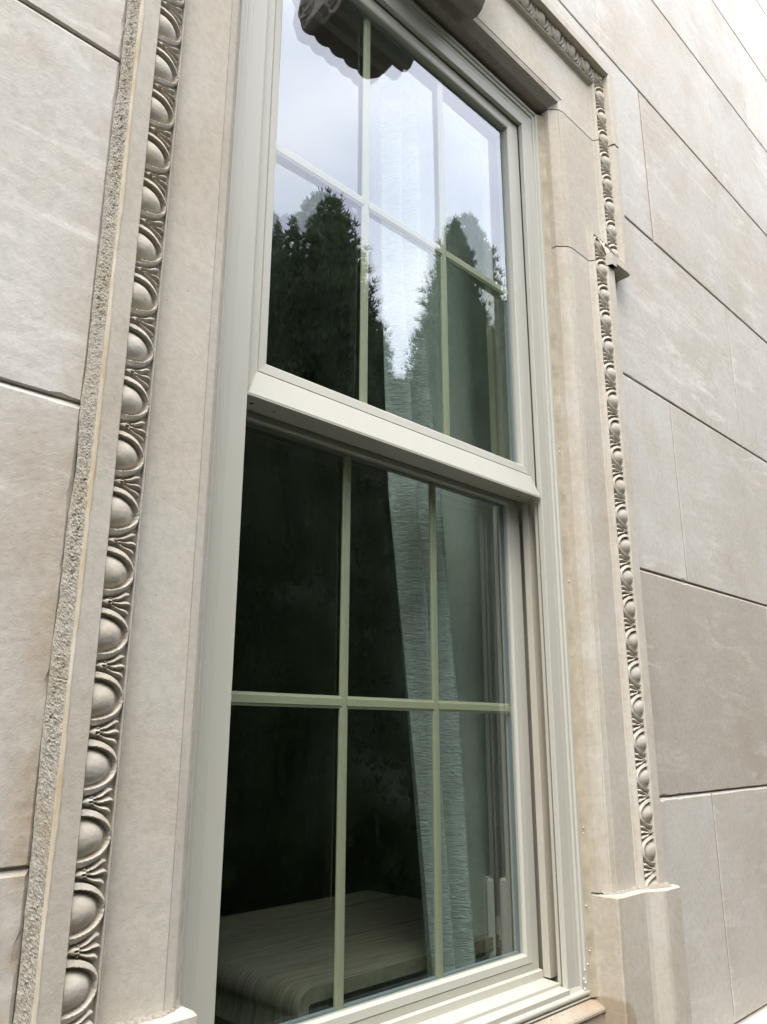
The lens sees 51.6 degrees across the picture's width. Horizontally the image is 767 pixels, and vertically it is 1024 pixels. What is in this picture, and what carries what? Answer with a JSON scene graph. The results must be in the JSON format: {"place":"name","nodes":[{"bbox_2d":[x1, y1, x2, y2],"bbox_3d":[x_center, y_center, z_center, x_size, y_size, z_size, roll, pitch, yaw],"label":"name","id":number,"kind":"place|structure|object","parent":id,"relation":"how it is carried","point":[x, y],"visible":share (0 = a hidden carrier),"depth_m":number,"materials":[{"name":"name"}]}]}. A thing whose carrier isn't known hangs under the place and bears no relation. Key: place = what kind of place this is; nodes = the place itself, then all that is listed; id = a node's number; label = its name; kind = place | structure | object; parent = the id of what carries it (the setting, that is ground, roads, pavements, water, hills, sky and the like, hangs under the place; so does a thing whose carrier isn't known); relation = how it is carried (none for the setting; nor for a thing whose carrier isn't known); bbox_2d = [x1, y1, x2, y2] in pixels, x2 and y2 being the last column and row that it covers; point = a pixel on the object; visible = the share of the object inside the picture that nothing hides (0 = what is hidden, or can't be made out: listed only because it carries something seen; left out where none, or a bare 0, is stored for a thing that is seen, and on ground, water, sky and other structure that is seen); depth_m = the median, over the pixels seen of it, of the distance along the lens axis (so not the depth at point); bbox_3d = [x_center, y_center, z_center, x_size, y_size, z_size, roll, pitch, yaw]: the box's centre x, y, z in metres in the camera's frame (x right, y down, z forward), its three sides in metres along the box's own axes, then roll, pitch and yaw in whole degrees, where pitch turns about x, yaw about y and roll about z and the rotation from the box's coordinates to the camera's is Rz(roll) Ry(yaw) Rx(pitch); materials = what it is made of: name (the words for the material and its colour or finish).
{"place":"outdoors","nodes":[
{"label":"outdoors","id":0,"kind":"place"},
{"bbox_2d":[214,896,316,1023],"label":"floor","id":1,"kind":"structure","parent":0,"point":[250,908],"depth_m":5.82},
{"bbox_2d":[215,890,501,1023],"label":"table","id":2,"kind":"object","parent":1,"relation":"on","point":[275,965],"visible":0.45,"depth_m":1.76,"materials":[{"name":"grey wood"}]},
{"bbox_2d":[487,876,508,958],"bbox_3d":[0.176,1.369,1.988,0.400,0.887,0.408,10,-18,-31],"label":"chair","id":3,"kind":"object","parent":1,"relation":"on","point":[492,932],"visible":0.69,"depth_m":1.92,"materials":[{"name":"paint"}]},
{"bbox_2d":[245,0,384,451],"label":"ceiling","id":4,"kind":"structure","parent":0,"point":[313,335],"depth_m":4.00,"materials":[{"name":"paint"}]},
{"bbox_2d":[220,430,421,909],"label":"room wall","id":5,"kind":"structure","parent":0,"point":[280,820],"depth_m":6.34,"materials":[{"name":"paint"}]},
{"bbox_2d":[378,70,474,977],"bbox_3d":[0.101,-0.044,1.974,0.056,2.600,0.328,-15,-22,43],"label":"sheer curtain","id":6,"kind":"object","parent":5,"relation":"hanging from","point":[407,385],"visible":0.77,"depth_m":1.91,"materials":[{"name":"white fabric"}]},
{"bbox_2d":[418,102,505,962],"bbox_3d":[0.200,0.011,2.167,0.025,2.600,0.542,-15,-22,43],"label":"lining curtain","id":7,"kind":"object","parent":5,"relation":"hanging from","point":[468,523],"visible":0.47,"depth_m":2.23,"materials":[{"name":"fabric"}]},
{"label":"ground","id":8,"kind":"structure","parent":0,"visible":0},
{"bbox_2d":[0,0,766,1023],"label":"stone wall","id":9,"kind":"structure","parent":8,"relation":"on","point":[690,86],"depth_m":2.29,"materials":[{"name":"stone"}]},
{"bbox_2d":[13,0,691,1023],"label":"window surround","id":10,"kind":"object","parent":9,"relation":"attached to","point":[105,906],"visible":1,"depth_m":1.23,"materials":[{"name":"stone"}]},
{"bbox_2d":[179,0,598,1023],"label":"sash window","id":11,"kind":"structure","parent":10,"relation":"attached to","point":[545,966],"depth_m":1.78,"materials":[{"name":"plastic"}]},
{"bbox_2d":[449,0,484,19],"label":"console bracket","id":12,"kind":"object","parent":9,"relation":"attached to","point":[471,9],"visible":1,"depth_m":2.02,"materials":[{"name":"stone"}]}
]}

